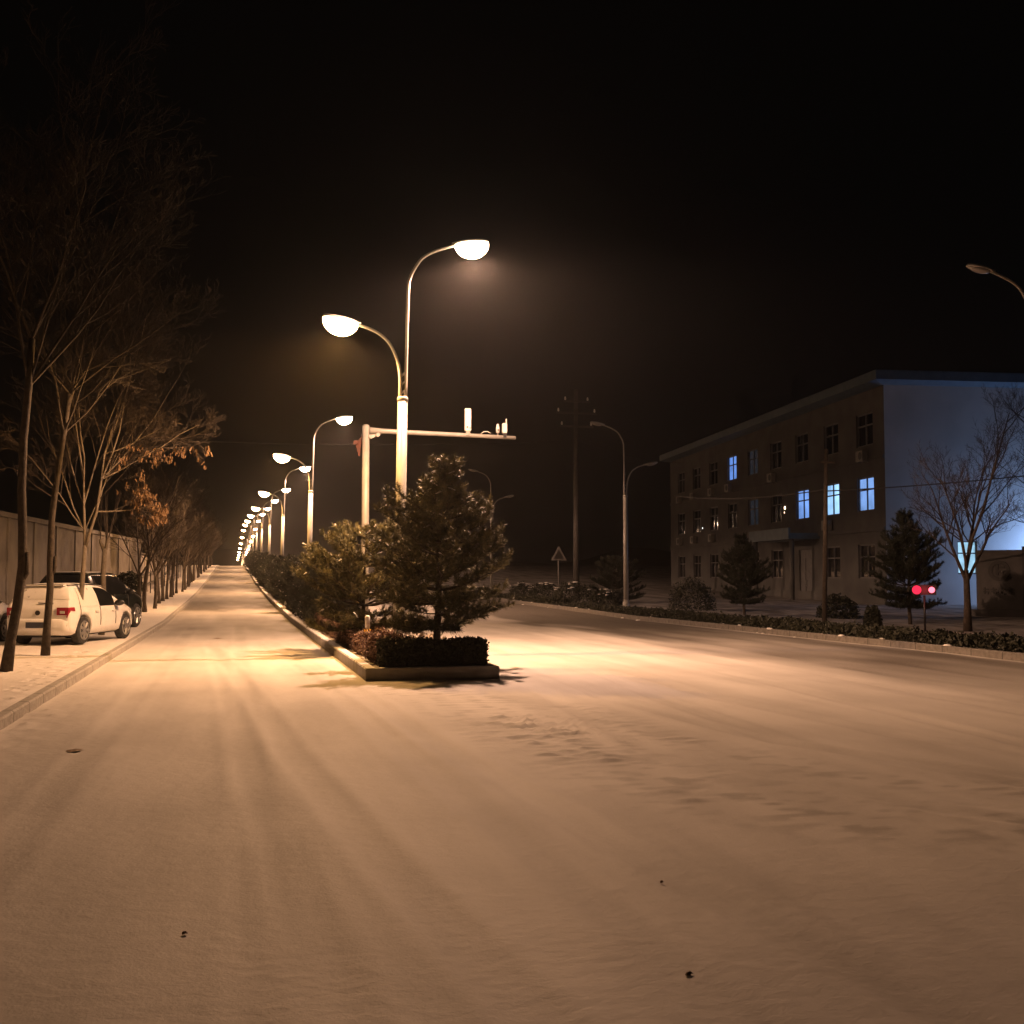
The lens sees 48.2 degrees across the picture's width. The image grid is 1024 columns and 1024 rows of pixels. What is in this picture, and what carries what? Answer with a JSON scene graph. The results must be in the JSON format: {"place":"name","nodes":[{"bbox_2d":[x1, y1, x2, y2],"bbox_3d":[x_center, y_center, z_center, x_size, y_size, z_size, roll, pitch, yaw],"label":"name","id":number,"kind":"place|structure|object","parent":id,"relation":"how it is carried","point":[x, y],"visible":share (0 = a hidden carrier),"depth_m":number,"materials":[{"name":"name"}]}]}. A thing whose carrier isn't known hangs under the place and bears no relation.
{"place":"outdoors","nodes":[
{"label":"outdoors","id":0,"kind":"place"},
{"bbox_2d":[0,565,217,711],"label":"pavement","id":1,"kind":"structure","parent":0,"point":[33,671],"depth_m":23.47,"materials":[{"name":"snow"}]},
{"bbox_2d":[0,599,7,640],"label":"parked car","id":2,"kind":"object","parent":1,"relation":"on","point":[3,619],"visible":0.61,"depth_m":27.27,"materials":[{"name":"silver metal"}]},
{"bbox_2d":[7,583,131,643],"bbox_3d":[-10.481,2.394,27.413,1.930,1.397,3.838,0,-3,4],"label":"parked car","id":3,"kind":"object","parent":1,"relation":"on","point":[100,609],"visible":0.84,"depth_m":25.98,"materials":[{"name":"white paint"}]},
{"bbox_2d":[38,571,142,626],"bbox_3d":[-12.432,2.607,33.779,2.122,1.697,4.388,0,-3,3],"label":"parked car","id":4,"kind":"object","parent":1,"relation":"on","point":[117,588],"visible":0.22,"depth_m":33.62,"materials":[{"name":"paint"}]},
{"bbox_2d":[0,0,214,671],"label":"bare tree","id":5,"kind":"object","parent":1,"relation":"on","point":[8,654],"visible":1,"depth_m":19.21,"materials":[{"name":"brown plant"}]},
{"bbox_2d":[94,493,121,634],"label":"lopped tree","id":6,"kind":"object","parent":1,"relation":"on","point":[103,564],"visible":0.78,"depth_m":30.63,"materials":[{"name":"brown plant"}]},
{"bbox_2d":[0,255,227,643],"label":"bare tree","id":7,"kind":"object","parent":1,"relation":"on","point":[162,511],"visible":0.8,"depth_m":26.68,"materials":[{"name":"brown plant"}]},
{"bbox_2d":[0,132,230,655],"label":"bare tree","id":8,"kind":"object","parent":1,"relation":"on","point":[51,570],"visible":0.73,"depth_m":23.07,"materials":[{"name":"brown plant"}]},
{"bbox_2d":[117,572,137,592],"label":"clipped bush","id":9,"kind":"object","parent":1,"relation":"on","point":[130,580],"visible":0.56,"depth_m":44.61,"materials":[{"name":"green plant"}]},
{"bbox_2d":[86,446,201,595],"bbox_3d":[-14.302,0.536,43.576,4.497,6.873,3.559,3,-4,-42],"label":"bare tree","id":10,"kind":"object","parent":1,"relation":"on","point":[161,537],"visible":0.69,"depth_m":43.66,"materials":[{"name":"brown plant"}]},
{"bbox_2d":[97,384,208,611],"bbox_3d":[-15.157,-0.574,46.801,4.684,9.361,4.686,-2,-4,26],"label":"bare tree","id":11,"kind":"object","parent":1,"relation":"on","point":[144,592],"visible":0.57,"depth_m":46.95,"materials":[{"name":"brown plant"}]},
{"bbox_2d":[108,442,206,600],"bbox_3d":[-18.983,0.423,60.912,4.361,8.668,4.388,-2,-4,32],"label":"bare tree","id":12,"kind":"object","parent":1,"relation":"on","point":[162,584],"visible":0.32,"depth_m":60.67,"materials":[{"name":"brown plant"}]},
{"bbox_2d":[141,554,180,596],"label":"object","id":13,"kind":"object","parent":1,"relation":"on","point":[150,572],"visible":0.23,"depth_m":89.93,"materials":[{"name":"grey metal"}]},
{"bbox_2d":[119,470,202,608],"bbox_3d":[-15.884,1.121,50.270,3.251,6.289,4.094,-2,-4,37],"label":"bare tree","id":14,"kind":"object","parent":1,"relation":"on","point":[170,549],"visible":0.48,"depth_m":50.45,"materials":[{"name":"brown plant"}]},
{"bbox_2d":[122,469,205,592],"bbox_3d":[-16.847,1.128,53.618,3.387,6.582,4.282,-2,-4,27],"label":"bare tree","id":15,"kind":"object","parent":1,"relation":"on","point":[164,531],"visible":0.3,"depth_m":53.92,"materials":[{"name":"brown plant"}]},
{"bbox_2d":[122,485,207,603],"bbox_3d":[-17.300,1.479,57.307,4.201,6.225,3.957,3,-5,-44],"label":"bare tree","id":16,"kind":"object","parent":1,"relation":"on","point":[158,593],"visible":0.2,"depth_m":57.24,"materials":[{"name":"brown plant"}]},
{"bbox_2d":[132,465,200,598],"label":"bare tree","id":17,"kind":"object","parent":1,"relation":"on","point":[167,580],"visible":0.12,"depth_m":64.14,"materials":[{"name":"brown plant"}]},
{"bbox_2d":[137,475,212,592],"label":"bare tree","id":18,"kind":"object","parent":1,"relation":"on","point":[176,580],"visible":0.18,"depth_m":74.55,"materials":[{"name":"brown plant"}]},
{"bbox_2d":[148,446,213,596],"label":"bare tree","id":19,"kind":"object","parent":1,"relation":"on","point":[171,580],"visible":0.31,"depth_m":67.62,"materials":[{"name":"brown plant"}]},
{"bbox_2d":[150,469,218,594],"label":"bare tree","id":20,"kind":"object","parent":1,"relation":"on","point":[193,534],"visible":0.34,"depth_m":71.01,"materials":[{"name":"brown plant"}]},
{"bbox_2d":[177,505,204,589],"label":"bare tree","id":21,"kind":"object","parent":1,"relation":"on","point":[187,554],"visible":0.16,"depth_m":81.47,"materials":[{"name":"brown plant"}]},
{"bbox_2d":[175,486,208,586],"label":"bare tree","id":22,"kind":"object","parent":1,"relation":"on","point":[188,584],"visible":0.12,"depth_m":88.33,"materials":[{"name":"brown plant"}]},
{"bbox_2d":[175,511,215,591],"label":"bare tree","id":23,"kind":"object","parent":1,"relation":"on","point":[183,566],"visible":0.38,"depth_m":78.05,"materials":[{"name":"brown plant"}]},
{"bbox_2d":[246,566,465,667],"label":"median","id":24,"kind":"object","parent":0,"point":[364,658],"visible":0.03,"depth_m":24.37,"materials":[{"name":"soil"}]},
{"bbox_2d":[247,550,272,575],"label":"pine tree","id":25,"kind":"object","parent":24,"relation":"on","point":[255,561],"visible":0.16,"depth_m":103.49,"materials":[{"name":"green plant"}]},
{"bbox_2d":[250,554,278,579],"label":"pine tree","id":26,"kind":"object","parent":24,"relation":"on","point":[264,559],"visible":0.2,"depth_m":87.28,"materials":[{"name":"green plant"}]},
{"bbox_2d":[255,559,275,586],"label":"pine tree","id":27,"kind":"object","parent":24,"relation":"on","point":[266,565],"visible":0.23,"depth_m":81.79,"materials":[{"name":"green plant"}]},
{"bbox_2d":[252,488,289,554],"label":"street lamp","id":28,"kind":"object","parent":24,"relation":"on","point":[269,532],"visible":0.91,"depth_m":106.77,"materials":[{"name":"metal"}]},
{"bbox_2d":[261,554,293,586],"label":"pine tree","id":29,"kind":"object","parent":24,"relation":"on","point":[276,561],"visible":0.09,"depth_m":71.04,"materials":[{"name":"green plant"}]},
{"bbox_2d":[259,466,310,559],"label":"street lamp","id":30,"kind":"object","parent":24,"relation":"on","point":[266,493],"visible":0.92,"depth_m":79.09,"materials":[{"name":"metal"}]},
{"bbox_2d":[264,553,314,602],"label":"pine tree","id":31,"kind":"object","parent":24,"relation":"on","point":[294,561],"visible":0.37,"depth_m":49.14,"materials":[{"name":"green plant"}]},
{"bbox_2d":[287,574,317,609],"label":"pine tree","id":32,"kind":"object","parent":24,"relation":"on","point":[295,586],"visible":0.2,"depth_m":43.73,"materials":[{"name":"green plant"}]},
{"bbox_2d":[274,415,351,554],"bbox_3d":[-9.031,-0.011,51.511,3.489,8.882,0.433,2,-4,-14],"label":"street lamp","id":33,"kind":"object","parent":24,"relation":"on","point":[284,458],"visible":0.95,"depth_m":51.46,"materials":[{"name":"metal"}]},
{"bbox_2d":[255,577,371,621],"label":"ground cover","id":34,"kind":"object","parent":24,"relation":"on","point":[286,604],"visible":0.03,"depth_m":43.09,"materials":[{"name":"green plant"}]},
{"bbox_2d":[294,567,334,613],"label":"pine tree","id":35,"kind":"object","parent":24,"relation":"on","point":[314,576],"visible":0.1,"depth_m":38.49,"materials":[{"name":"green plant"}]},
{"bbox_2d":[299,567,383,620],"bbox_3d":[-4.936,2.426,33.187,1.950,1.896,2.412,-2,-4,33],"label":"shrub","id":36,"kind":"object","parent":24,"relation":"on","point":[312,593],"visible":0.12,"depth_m":32.92,"materials":[{"name":"green plant"}]},
{"bbox_2d":[289,519,431,634],"bbox_3d":[-3.131,1.470,24.482,3.362,2.806,3.441,1,-3,-14],"label":"pine tree","id":37,"kind":"object","parent":24,"relation":"on","point":[345,575],"visible":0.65,"depth_m":23.96,"materials":[{"name":"green plant"}]},
{"bbox_2d":[315,612,413,664],"bbox_3d":[-3.693,2.757,26.398,0.856,0.646,14.859,1,-3,-14],"label":"barberry border","id":38,"kind":"object","parent":24,"relation":"on","point":[360,642],"visible":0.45,"depth_m":21.90,"materials":[{"name":"red plant"}]},
{"bbox_2d":[323,239,488,634],"bbox_3d":[-2.248,-1.449,23.867,3.489,8.882,0.433,2,-4,-14],"label":"street lamp","id":39,"kind":"object","parent":24,"relation":"on","point":[337,325],"visible":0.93,"depth_m":23.81,"materials":[{"name":"metal"}]},
{"bbox_2d":[372,617,445,638],"bbox_3d":[-2.929,2.851,26.636,1.174,0.533,14.809,1,-3,-14],"label":"ground cover","id":40,"kind":"object","parent":24,"relation":"on","point":[414,634],"visible":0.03,"depth_m":23.93,"materials":[{"name":"green plant"}]},
{"bbox_2d":[374,635,489,666],"bbox_3d":[-1.321,2.334,18.978,1.870,0.576,0.907,1,-3,-14],"label":"hedge","id":41,"kind":"object","parent":24,"relation":"on","point":[429,651],"visible":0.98,"depth_m":18.67,"materials":[{"name":"green plant"}]},
{"bbox_2d":[352,452,515,639],"bbox_3d":[-1.272,0.744,20.248,3.051,3.782,2.945,1,-3,-14],"label":"pine tree","id":42,"kind":"object","parent":24,"relation":"on","point":[426,512],"visible":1,"depth_m":19.98,"materials":[{"name":"green plant"}]},
{"bbox_2d":[361,425,515,611],"bbox_3d":[-1.877,0.503,29.623,4.056,5.430,0.210,1,-3,-14],"label":"camera pole","id":43,"kind":"object","parent":24,"relation":"on","point":[368,433],"visible":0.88,"depth_m":29.23,"materials":[{"name":"metal"}]},
{"bbox_2d":[464,408,470,434],"bbox_3d":[-1.160,-2.357,29.955,0.160,0.720,0.170,1,-3,-14],"label":"radar unit","id":44,"kind":"object","parent":43,"relation":"attached to","point":[467,420],"visible":1,"depth_m":29.91,"materials":[{"name":"white plastic"}]},
{"bbox_2d":[179,547,670,565],"bbox_3d":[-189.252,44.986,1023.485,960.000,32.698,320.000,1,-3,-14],"label":"hill","id":45,"kind":"structure","parent":0,"point":[644,556],"depth_m":1021.50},
{"bbox_2d":[0,566,1023,1023],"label":"road","id":46,"kind":"structure","parent":0,"point":[270,810],"depth_m":7.38,"materials":[{"name":"snow"}]},
{"bbox_2d":[0,0,1023,565],"label":"sky","id":47,"kind":"structure","parent":0,"point":[699,219],"materials":[{"name":"black"}]},
{"bbox_2d":[369,566,1023,650],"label":"verge","id":48,"kind":"structure","parent":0,"point":[657,581],"depth_m":57.72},
{"bbox_2d":[468,469,513,586],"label":"street lamp","id":49,"kind":"object","parent":48,"relation":"on","point":[491,520],"visible":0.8,"depth_m":82.22,"materials":[{"name":"metal"}]},
{"bbox_2d":[508,581,535,593],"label":"shrub","id":50,"kind":"object","parent":48,"relation":"on","point":[522,587],"visible":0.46,"depth_m":68.14,"materials":[{"name":"green plant"}]},
{"bbox_2d":[475,592,573,604],"bbox_3d":[0.144,4.890,65.523,1.272,0.592,19.775,1,-3,-14],"label":"hedge","id":51,"kind":"object","parent":48,"relation":"on","point":[546,599],"visible":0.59,"depth_m":59.32,"materials":[{"name":"green plant"}]},
{"bbox_2d":[527,582,564,597],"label":"shrub","id":52,"kind":"object","parent":48,"relation":"on","point":[545,588],"visible":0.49,"depth_m":63.79,"materials":[{"name":"green plant"}]},
{"bbox_2d":[551,547,565,590],"bbox_3d":[2.442,3.370,59.896,0.860,3.114,0.105,1,-3,-14],"label":"road sign","id":53,"kind":"object","parent":48,"relation":"on","point":[558,555],"visible":0.82,"depth_m":59.90,"materials":[{"name":"metal"}]},
{"bbox_2d":[551,580,593,602],"bbox_3d":[3.192,4.207,59.691,2.404,1.282,2.543,1,-3,-14],"label":"shrub","id":54,"kind":"object","parent":48,"relation":"on","point":[580,589],"visible":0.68,"depth_m":59.30,"materials":[{"name":"green plant"}]},
{"bbox_2d":[556,389,595,600],"bbox_3d":[3.566,-0.820,63.620,2.300,12.100,0.380,1,-3,-14],"label":"utility pole","id":55,"kind":"object","parent":48,"relation":"on","point":[576,522],"visible":0.94,"depth_m":63.54,"materials":[{"name":"concrete"}]},
{"bbox_2d":[1,431,561,444],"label":"overhead cable","id":56,"kind":"object","parent":55,"relation":"attached to","point":[331,444],"visible":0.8,"depth_m":57.21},
{"bbox_2d":[587,587,622,604],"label":"shrub","id":57,"kind":"object","parent":48,"relation":"on","point":[602,595],"visible":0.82,"depth_m":56.26,"materials":[{"name":"green plant"}]},
{"bbox_2d":[586,554,646,599],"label":"pine tree","id":58,"kind":"object","parent":48,"relation":"on","point":[607,574],"visible":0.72,"depth_m":59.52,"materials":[{"name":"green plant"}]},
{"bbox_2d":[590,421,657,606],"bbox_3d":[5.346,0.158,54.308,3.394,8.871,0.300,1,-3,-14],"label":"street lamp","id":59,"kind":"object","parent":48,"relation":"on","point":[625,555],"visible":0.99,"depth_m":54.19,"materials":[{"name":"metal"}]},
{"bbox_2d":[554,601,739,624],"bbox_3d":[4.904,4.016,46.116,1.272,0.592,19.775,1,-3,-14],"label":"hedge","id":60,"kind":"object","parent":48,"relation":"on","point":[688,615],"visible":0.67,"depth_m":42.38,"materials":[{"name":"green plant"}]},
{"bbox_2d":[668,575,716,610],"bbox_3d":[8.037,3.636,51.047,2.177,1.644,2.204,1,-3,-14],"label":"shrub","id":61,"kind":"object","parent":48,"relation":"on","point":[679,594],"visible":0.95,"depth_m":50.74,"materials":[{"name":"green plant"}]},
{"bbox_2d":[716,532,773,614],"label":"pine tree","id":62,"kind":"object","parent":48,"relation":"on","point":[748,570],"visible":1,"depth_m":45.66,"materials":[{"name":"green plant"}]},
{"bbox_2d":[820,449,834,621],"bbox_3d":[10.285,0.890,37.521,0.500,5.950,0.191,2,-4,-14],"label":"utility pole","id":63,"kind":"object","parent":48,"relation":"on","point":[825,550],"visible":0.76,"depth_m":37.49,"materials":[{"name":"grey concrete"}]},
{"bbox_2d":[677,489,823,498],"bbox_3d":[8.992,-0.735,45.561,0.038,0.936,16.055,1,-3,-9],"label":"overhead cable","id":64,"kind":"object","parent":63,"relation":"attached to","point":[754,497],"visible":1,"depth_m":43.61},
{"bbox_2d":[827,475,1023,491],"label":"overhead cable","id":65,"kind":"object","parent":63,"relation":"attached to","point":[909,485],"visible":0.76,"depth_m":37.14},
{"bbox_2d":[816,592,861,618],"bbox_3d":[12.302,3.559,43.044,1.704,1.054,1.620,1,-3,-14],"label":"shrub","id":66,"kind":"object","parent":48,"relation":"on","point":[842,601],"visible":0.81,"depth_m":42.64,"materials":[{"name":"green plant"}]},
{"bbox_2d":[862,604,882,626],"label":"clipped bush","id":67,"kind":"object","parent":48,"relation":"on","point":[872,615],"visible":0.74,"depth_m":34.55,"materials":[{"name":"green plant"}]},
{"bbox_2d":[727,614,1023,652],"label":"hedge","id":68,"kind":"object","parent":48,"relation":"on","point":[1006,641],"visible":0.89,"depth_m":27.67,"materials":[{"name":"green plant"}]},
{"bbox_2d":[860,508,947,623],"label":"pine tree","id":69,"kind":"object","parent":48,"relation":"on","point":[899,548],"visible":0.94,"depth_m":37.49,"materials":[{"name":"green plant"}]},
{"bbox_2d":[912,585,935,631],"bbox_3d":[11.684,2.743,32.388,0.645,1.350,0.220,-1,-3,20],"label":"warning lamp","id":70,"kind":"object","parent":48,"relation":"on","point":[923,589],"visible":0.99,"depth_m":32.39,"materials":[{"name":"red plastic"}]},
{"bbox_2d":[899,384,1023,630],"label":"bare tree","id":71,"kind":"object","parent":48,"relation":"on","point":[966,574],"visible":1,"depth_m":32.92,"materials":[{"name":"brown plant"}]},
{"bbox_2d":[966,263,1023,297],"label":"street lamp","id":72,"kind":"object","parent":48,"relation":"on","point":[979,268],"visible":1,"depth_m":26.45,"materials":[{"name":"metal"}]},
{"bbox_2d":[970,379,1023,522],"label":"bare tree","id":73,"kind":"object","parent":48,"relation":"on","point":[1020,510],"visible":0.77,"depth_m":34.68,"materials":[{"name":"brown plant"}]},
{"bbox_2d":[971,546,1023,617],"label":"sign wall","id":74,"kind":"structure","parent":48,"relation":"on","point":[1000,582],"depth_m":44.38,"materials":[{"name":"concrete"}]},
{"bbox_3d":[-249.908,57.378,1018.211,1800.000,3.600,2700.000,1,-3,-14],"label":"ground","id":75,"kind":"structure","parent":0,"visible":0},
{"bbox_2d":[0,511,141,604],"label":"boundary wall","id":76,"kind":"structure","parent":75,"relation":"on","point":[68,544],"depth_m":38.62,"materials":[{"name":"concrete"}]},
{"bbox_2d":[0,565,219,729],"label":"kerb","id":77,"kind":"structure","parent":75,"relation":"on","point":[11,714],"depth_m":17.51,"materials":[{"name":"concrete"}]},
{"bbox_2d":[141,553,175,591],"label":"boundary wall","id":78,"kind":"structure","parent":75,"relation":"on","point":[143,566],"depth_m":82.61,"materials":[{"name":"concrete"}]},
{"bbox_2d":[243,565,498,680],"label":"median kerb","id":79,"kind":"structure","parent":75,"relation":"on","point":[364,670],"depth_m":18.49,"materials":[{"name":"concrete"}]},
{"bbox_2d":[442,591,1023,661],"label":"kerb","id":80,"kind":"structure","parent":75,"relation":"on","point":[1003,655],"depth_m":29.83,"materials":[{"name":"concrete"}]},
{"bbox_2d":[659,369,1023,604],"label":"office building","id":81,"kind":"structure","parent":75,"relation":"on","point":[869,429],"depth_m":62.97,"materials":[{"name":"paint"}]},
{"bbox_2d":[679,556,684,577],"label":"window","id":82,"kind":"structure","parent":81,"relation":"in","point":[681,558],"depth_m":94.98,"materials":[{"name":"black glass"}]},
{"bbox_2d":[679,513,684,534],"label":"window","id":83,"kind":"structure","parent":81,"relation":"in","point":[682,515],"depth_m":94.95,"materials":[{"name":"black glass"}]},
{"bbox_2d":[694,467,699,489],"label":"window","id":84,"kind":"structure","parent":81,"relation":"in","point":[696,470],"depth_m":90.74,"materials":[{"name":"black glass"}]},
{"bbox_2d":[694,510,700,532],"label":"window","id":85,"kind":"structure","parent":81,"relation":"in","point":[697,514],"depth_m":90.87,"materials":[{"name":"black glass"}]},
{"bbox_2d":[695,555,700,577],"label":"window","id":86,"kind":"structure","parent":81,"relation":"in","point":[697,557],"depth_m":90.33,"materials":[{"name":"black glass"}]},
{"bbox_2d":[710,461,717,485],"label":"window","id":87,"kind":"structure","parent":81,"relation":"in","point":[713,466],"depth_m":86.88,"materials":[{"name":"black glass"}]},
{"bbox_2d":[711,506,717,530],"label":"window","id":88,"kind":"structure","parent":81,"relation":"in","point":[714,510],"depth_m":86.57,"materials":[{"name":"black glass"}]},
{"bbox_2d":[711,554,718,577],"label":"window","id":89,"kind":"structure","parent":81,"relation":"in","point":[714,557],"depth_m":86.48,"materials":[{"name":"black glass"}]},
{"bbox_2d":[728,455,736,480],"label":"window","id":90,"kind":"structure","parent":81,"relation":"in","point":[732,460],"depth_m":82.50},
{"bbox_2d":[729,503,736,528],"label":"window","id":91,"kind":"structure","parent":81,"relation":"in","point":[732,507],"depth_m":82.20,"materials":[{"name":"black glass"}]},
{"bbox_2d":[749,498,757,525],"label":"window","id":92,"kind":"structure","parent":81,"relation":"in","point":[753,504],"depth_m":78.05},
{"bbox_2d":[749,448,757,475],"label":"window","id":93,"kind":"structure","parent":81,"relation":"in","point":[753,454],"depth_m":78.13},
{"bbox_2d":[771,441,781,469],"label":"window","id":94,"kind":"structure","parent":81,"relation":"in","point":[775,447],"depth_m":73.86,"materials":[{"name":"black glass"}]},
{"bbox_2d":[772,494,781,522],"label":"window","id":95,"kind":"structure","parent":81,"relation":"in","point":[776,501],"depth_m":73.60,"materials":[{"name":"black glass"}]},
{"bbox_2d":[773,550,782,577],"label":"window","id":96,"kind":"structure","parent":81,"relation":"in","point":[777,554],"depth_m":73.20,"materials":[{"name":"black glass"}]},
{"bbox_2d":[796,432,807,462],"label":"window","id":97,"kind":"structure","parent":81,"relation":"in","point":[802,439],"depth_m":69.55,"materials":[{"name":"black glass"}]},
{"bbox_2d":[797,489,808,519],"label":"window","id":98,"kind":"structure","parent":81,"relation":"in","point":[802,499],"depth_m":69.32,"materials":[{"name":"glass"}]},
{"bbox_2d":[801,549,812,590],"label":"door","id":99,"kind":"structure","parent":81,"relation":"in","point":[806,555],"depth_m":68.63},
{"bbox_2d":[825,422,837,454],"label":"window","id":100,"kind":"structure","parent":81,"relation":"in","point":[831,431],"depth_m":65.14,"materials":[{"name":"black glass"}]},
{"bbox_2d":[827,546,839,577],"bbox_3d":[18.262,2.843,64.628,0.095,1.800,2.000,0,-3,-8],"label":"window","id":101,"kind":"structure","parent":81,"relation":"in","point":[833,553],"depth_m":64.90,"materials":[{"name":"black glass"}]},
{"bbox_2d":[828,483,838,515],"bbox_3d":[18.262,-0.702,64.828,0.095,1.800,2.000,0,-3,-8],"label":"window","id":102,"kind":"structure","parent":81,"relation":"in","point":[833,496],"depth_m":64.80,"materials":[{"name":"glass"}]},
{"bbox_2d":[857,412,872,447],"bbox_3d":[18.844,-4.363,60.737,0.095,1.750,2.000,0,-3,-8],"label":"window","id":103,"kind":"structure","parent":81,"relation":"in","point":[865,421],"depth_m":60.92,"materials":[{"name":"black glass"}]},
{"bbox_2d":[859,476,873,511],"bbox_3d":[18.844,-0.943,60.544,0.095,1.800,2.000,0,-3,-8],"label":"window","id":104,"kind":"structure","parent":81,"relation":"in","point":[866,497],"depth_m":60.76,"materials":[{"name":"glass"}]},
{"bbox_2d":[860,544,874,577],"bbox_3d":[18.844,2.601,60.344,0.095,1.800,2.000,0,-3,-8],"label":"window","id":105,"kind":"structure","parent":81,"relation":"in","point":[865,549],"depth_m":60.67,"materials":[{"name":"black glass"}]},
{"bbox_2d":[957,541,976,573],"bbox_3d":[23.365,2.343,58.784,1.100,1.700,0.095,0,-3,-8],"label":"window","id":106,"kind":"structure","parent":81,"relation":"in","point":[973,553],"depth_m":58.82,"materials":[{"name":"glass"}]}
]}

